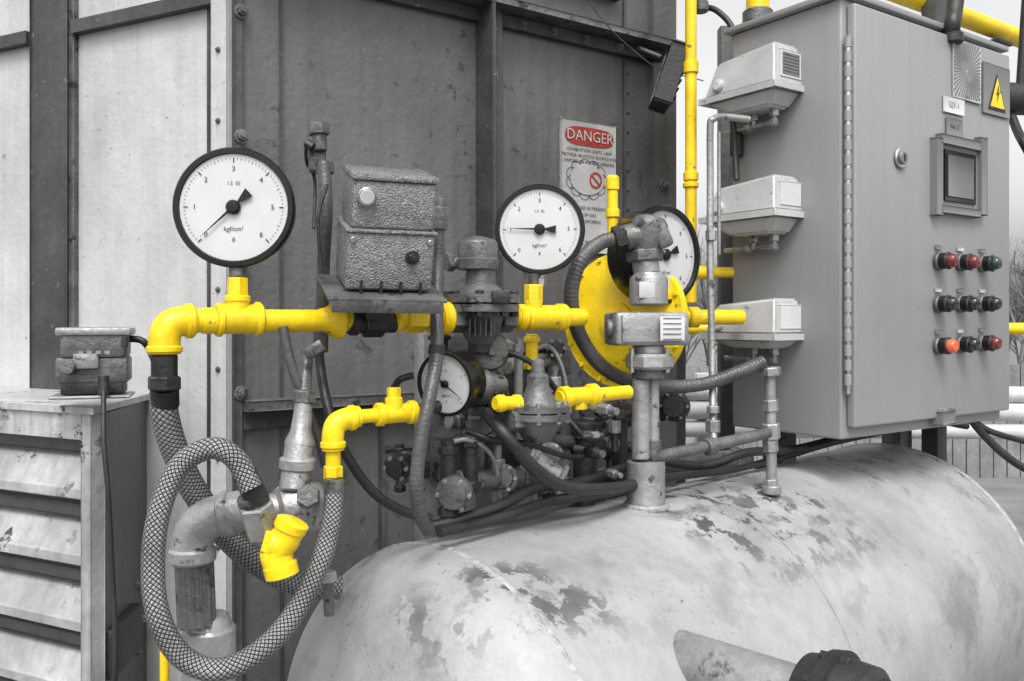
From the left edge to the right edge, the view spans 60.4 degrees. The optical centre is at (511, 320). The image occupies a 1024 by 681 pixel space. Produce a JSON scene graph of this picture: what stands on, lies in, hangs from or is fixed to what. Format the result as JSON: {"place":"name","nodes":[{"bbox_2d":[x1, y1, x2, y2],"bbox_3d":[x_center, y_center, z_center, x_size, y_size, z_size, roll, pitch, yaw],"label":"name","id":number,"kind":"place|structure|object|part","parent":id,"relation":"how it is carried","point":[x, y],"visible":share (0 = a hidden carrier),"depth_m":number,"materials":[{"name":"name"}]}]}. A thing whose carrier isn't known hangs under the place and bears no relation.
{"place":"outdoors","nodes":[
{"label":"outdoors","id":0,"kind":"place"},
{"bbox_2d":[676,0,1023,322],"label":"sky","id":1,"kind":"structure","parent":0,"point":[1007,11],"materials":[{"name":"white"}]},
{"bbox_2d":[686,334,1023,680],"bbox_3d":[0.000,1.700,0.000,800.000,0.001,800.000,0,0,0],"label":"ground","id":2,"kind":"structure","parent":0,"point":[1007,494],"depth_m":9.01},
{"bbox_2d":[160,651,168,680],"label":"pipe","id":3,"kind":"object","parent":2,"relation":"on","point":[164,668],"depth_m":1.41,"materials":[{"name":"metal"}]},
{"bbox_2d":[0,0,702,680],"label":"steel equipment housing","id":4,"kind":"object","parent":2,"relation":"on","point":[118,118],"visible":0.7,"depth_m":1.93,"materials":[{"name":"grey paint"}]},
{"bbox_2d":[0,386,148,680],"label":"louvered ventilation unit","id":5,"kind":"object","parent":4,"relation":"attached to","point":[55,612],"visible":0.81,"depth_m":1.63,"materials":[{"name":"grey paint"}]},
{"bbox_2d":[48,327,135,399],"bbox_3d":[-0.739,0.074,1.549,0.131,0.124,0.114,0,0,-18],"label":"pressure switch box","id":6,"kind":"object","parent":5,"relation":"on","point":[92,362],"visible":0.99,"depth_m":1.52,"materials":[{"name":"metal"}]},
{"bbox_2d":[73,353,98,368],"bbox_3d":[-0.734,0.070,1.515,0.040,0.026,0.010,0,0,-18],"label":"label","id":7,"kind":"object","parent":6,"relation":"in","point":[83,361],"depth_m":1.51,"materials":[{"name":"metal"}]},
{"bbox_2d":[101,335,150,680],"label":"sensor cable","id":8,"kind":"object","parent":6,"relation":"attached to","point":[142,341],"visible":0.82,"depth_m":1.46,"materials":[{"name":"black rubber"}]},
{"bbox_2d":[560,117,615,253],"bbox_3d":[0.198,-0.343,2.267,0.185,0.340,0.012,0,0,-35],"label":"danger sign","id":9,"kind":"object","parent":4,"relation":"attached to","point":[587,158],"visible":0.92,"depth_m":2.26,"materials":[{"name":"metal"}]},
{"bbox_2d":[637,38,685,113],"bbox_3d":[0.387,-0.629,2.296,0.126,0.180,0.205,0,0,0],"label":"floodlight","id":10,"kind":"object","parent":4,"relation":"attached to","point":[665,90],"visible":0.99,"depth_m":2.20,"materials":[{"name":"black metal"}]},
{"bbox_2d":[414,332,439,540],"bbox_3d":[-0.150,0.850,1.550,0.035,1.660,0.035,0,0,-35],"label":"steel support post","id":11,"kind":"object","parent":2,"relation":"on","point":[422,342],"visible":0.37,"depth_m":1.54,"materials":[{"name":"metal"}]},
{"bbox_2d":[287,443,1023,680],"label":"horizontal pressure tank","id":12,"kind":"object","parent":2,"relation":"on","point":[898,562],"visible":0.94,"depth_m":1.49,"materials":[{"name":"silver metal"}]},
{"bbox_2d":[383,333,753,518],"bbox_3d":[0.161,0.228,1.843,0.364,0.421,1.078,0,0,33],"label":"gas valve manifold","id":13,"kind":"object","parent":12,"relation":"on","point":[471,454],"visible":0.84,"depth_m":1.50,"materials":[{"name":"grey paint"}]},
{"bbox_2d":[145,175,745,478],"bbox_3d":[0.036,-0.043,1.582,0.350,0.528,1.328,0,0,43],"label":"yellow gas pipe","id":14,"kind":"object","parent":13,"relation":"on","point":[236,313],"depth_m":1.27,"materials":[{"name":"yellow metal"}]},
{"bbox_2d":[172,147,295,277],"bbox_3d":[-0.385,-0.147,1.236,0.167,0.187,0.057,0,0,0],"label":"pressure gauge","id":15,"kind":"object","parent":14,"relation":"attached to","point":[233,207],"visible":0.97,"depth_m":1.22,"materials":[{"name":"white"}]},
{"bbox_2d":[148,354,342,598],"bbox_3d":[-0.388,0.237,1.277,0.298,0.386,0.087,0,0,-45],"label":"braided hose","id":16,"kind":"object","parent":14,"relation":"attached to","point":[164,388],"visible":0.59,"depth_m":1.20,"materials":[{"name":"metal"}]},
{"bbox_2d":[168,340,336,680],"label":"steel pipe manifold","id":17,"kind":"object","parent":14,"relation":"attached to","point":[205,626],"visible":0.95,"depth_m":1.19,"materials":[{"name":"metal"}]},
{"bbox_2d":[141,437,345,680],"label":"braided hose","id":18,"kind":"object","parent":17,"relation":"attached to","point":[178,652],"visible":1,"depth_m":1.09,"materials":[{"name":"metal"}]},
{"bbox_2d":[260,514,308,581],"bbox_3d":[-0.290,0.289,1.120,0.061,0.083,0.043,0,0,0],"label":"yellow elbow fitting","id":19,"kind":"object","parent":17,"relation":"attached to","point":[283,537],"visible":1,"depth_m":1.10,"materials":[{"name":"paint"}]},
{"bbox_2d":[304,121,334,352],"bbox_3d":[-0.290,-0.124,1.335,0.046,0.348,0.070,0,0,0],"label":"limit switch stand","id":20,"kind":"object","parent":14,"relation":"on","point":[318,163],"visible":0.88,"depth_m":1.31,"materials":[{"name":"grey paint"}]},
{"bbox_2d":[316,164,446,319],"bbox_3d":[-0.190,-0.113,1.261,0.170,0.223,0.152,0,0,-19],"label":"ignition transformer box","id":21,"kind":"object","parent":14,"relation":"attached to","point":[387,233],"visible":1,"depth_m":1.22,"materials":[{"name":"paint"}]},
{"bbox_2d":[409,198,447,535],"bbox_3d":[-0.118,0.064,1.304,0.039,0.507,0.138,0,0,10],"label":"flexible conduit","id":22,"kind":"object","parent":21,"relation":"attached to","point":[436,354],"visible":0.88,"depth_m":1.27,"materials":[{"name":"grey metal"}]},
{"bbox_2d":[495,184,584,286],"bbox_3d":[0.050,-0.148,1.542,0.157,0.177,0.054,0,0,6],"label":"pressure gauge","id":23,"kind":"object","parent":14,"relation":"attached to","point":[540,229],"visible":0.99,"depth_m":1.52,"materials":[{"name":"white metal"}]},
{"bbox_2d":[566,255,687,386],"bbox_3d":[0.320,-0.002,1.918,0.337,0.294,0.274,0,0,-27],"label":"yellow diaphragm actuator","id":24,"kind":"object","parent":14,"relation":"attached to","point":[601,294],"visible":0.33,"depth_m":1.88,"materials":[{"name":"paint"}]},
{"bbox_2d":[607,205,699,303],"bbox_3d":[0.290,-0.124,1.818,0.202,0.222,0.088,0,0,-38],"label":"pressure gauge","id":25,"kind":"object","parent":14,"relation":"attached to","point":[680,261],"visible":0.4,"depth_m":1.81,"materials":[{"name":"white"}]},
{"bbox_2d":[417,350,485,416],"bbox_3d":[-0.092,0.098,1.379,0.102,0.102,0.063,0,0,29],"label":"pressure gauge","id":26,"kind":"object","parent":13,"relation":"attached to","point":[462,385],"visible":0.87,"depth_m":1.35,"materials":[{"name":"black"}]},
{"bbox_2d":[444,236,519,353],"bbox_3d":[-0.052,-0.044,1.459,0.130,0.195,0.132,0,0,0],"label":"gas pressure regulator","id":27,"kind":"object","parent":13,"relation":"attached to","point":[485,305],"visible":0.94,"depth_m":1.43,"materials":[{"name":"grey paint"}]},
{"bbox_2d":[278,304,969,537],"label":"rubber hoses","id":28,"kind":"object","parent":12,"relation":"on","point":[584,488],"visible":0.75,"depth_m":1.44,"materials":[{"name":"black rubber"}]},
{"bbox_2d":[564,214,766,512],"bbox_3d":[0.312,0.081,1.730,0.473,0.564,0.167,0,0,-44],"label":"pressure transmitter stack","id":29,"kind":"object","parent":12,"relation":"on","point":[641,241],"visible":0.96,"depth_m":1.64,"materials":[{"name":"metal"}]},
{"bbox_2d":[649,113,781,495],"bbox_3d":[0.387,-0.043,1.788,0.367,0.811,0.129,0,0,-34],"label":"impulse pipework","id":30,"kind":"object","parent":12,"relation":"on","point":[767,433],"visible":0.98,"depth_m":1.83,"materials":[{"name":"grey paint"}]},
{"bbox_2d":[789,649,890,680],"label":"black pipe cap","id":31,"kind":"object","parent":12,"relation":"on","point":[837,665],"visible":1,"depth_m":1.12,"materials":[{"name":"metal"}]},
{"bbox_2d":[676,26,734,483],"bbox_3d":[0.598,0.400,2.801,0.066,2.600,0.292,0,0,-29],"label":"equipment skid post","id":32,"kind":"object","parent":2,"relation":"on","point":[725,285],"visible":0.23,"depth_m":2.68,"materials":[{"name":"metal"}]},
{"bbox_2d":[686,363,1023,481],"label":"board fence","id":33,"kind":"object","parent":2,"relation":"on","point":[976,458],"visible":0.02,"depth_m":9.49,"materials":[{"name":"grey wood"}]},
{"bbox_2d":[686,373,1023,479],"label":"white pipe rack","id":34,"kind":"object","parent":2,"relation":"on","point":[698,413],"visible":0.14,"depth_m":3.27,"materials":[{"name":"metal"}]},
{"bbox_2d":[686,227,1023,365],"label":"bare tree thicket","id":35,"kind":"object","parent":2,"relation":"on","point":[701,303],"visible":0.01,"depth_m":18.05,"materials":[{"name":"plant"}]},
{"bbox_2d":[689,323,1023,333],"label":"yellow guard rail","id":36,"kind":"object","parent":2,"relation":"on","point":[1016,328],"depth_m":4.17,"materials":[{"name":"metal"}]},
{"bbox_2d":[724,0,1009,463],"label":"control cabinet","id":37,"kind":"object","parent":2,"relation":"on","point":[884,141],"visible":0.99,"depth_m":2.05,"materials":[{"name":"grey metal"}]},
{"bbox_2d":[683,0,733,302],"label":"yellow vent pipe","id":38,"kind":"object","parent":37,"relation":"attached to","point":[690,173],"visible":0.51,"depth_m":2.19,"materials":[{"name":"metal"}]},
{"bbox_2d":[709,5,739,180],"bbox_3d":[0.541,-0.579,2.205,0.060,0.484,0.178,0,0,-16],"label":"drop cable","id":39,"kind":"object","parent":37,"relation":"attached to","point":[723,16],"visible":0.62,"depth_m":2.13,"materials":[{"name":"black rubber"}]},
{"bbox_2d":[697,0,708,14],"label":"clamp","id":40,"kind":"object","parent":39,"relation":"attached to","point":[702,6],"visible":0.61,"depth_m":2.23,"materials":[{"name":"grey metal"}]},
{"bbox_2d":[730,132,742,156],"bbox_3d":[0.552,-0.432,2.160,0.032,0.056,0.032,0,0,0],"label":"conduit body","id":41,"kind":"object","parent":37,"relation":"attached to","point":[740,142],"visible":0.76,"depth_m":2.15,"materials":[{"name":"metal"}]},
{"bbox_2d":[698,41,803,134],"bbox_3d":[0.571,-0.543,2.088,0.125,0.179,0.235,0,0,-35],"label":"differential pressure switch","id":42,"kind":"object","parent":37,"relation":"attached to","point":[755,84],"visible":0.99,"depth_m":2.03,"materials":[{"name":"metal"}]},
{"bbox_2d":[698,174,803,252],"bbox_3d":[0.571,-0.247,2.088,0.125,0.169,0.235,0,0,-35],"label":"differential pressure switch","id":43,"kind":"object","parent":37,"relation":"attached to","point":[754,210],"visible":0.81,"depth_m":2.02,"materials":[{"name":"metal"}]},
{"bbox_2d":[698,298,803,363],"bbox_3d":[0.571,0.025,2.088,0.125,0.153,0.235,0,0,-35],"label":"differential pressure switch","id":44,"kind":"object","parent":37,"relation":"attached to","point":[773,325],"visible":0.79,"depth_m":2.02,"materials":[{"name":"metal"}]},
{"bbox_2d":[742,0,772,22],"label":"yellow standpipe","id":45,"kind":"object","parent":37,"relation":"attached to","point":[756,9],"visible":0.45,"depth_m":2.32,"materials":[{"name":"metal"}]},
{"bbox_3d":[1.027,-0.232,2.133,0.684,0.935,0.022,0,0,-35],"label":"door","id":46,"kind":"part","parent":37,"relation":"part of","materials":[{"name":"grey metal"}]},
{"bbox_2d":[887,0,1018,47],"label":"overhead yellow pipe","id":47,"kind":"object","parent":37,"relation":"attached to","point":[1000,32],"visible":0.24,"depth_m":2.72,"materials":[{"name":"metal"}]},
{"bbox_2d":[943,0,1023,471],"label":"cabinet supply hose","id":48,"kind":"object","parent":37,"relation":"attached to","point":[952,21],"visible":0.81,"depth_m":2.29,"materials":[{"name":"black rubber"}]},
{"bbox_2d":[1010,0,1023,114],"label":"wall lamp","id":49,"kind":"object","parent":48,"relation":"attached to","point":[1017,97],"visible":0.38,"depth_m":2.49,"materials":[{"name":"black metal"}]}
]}

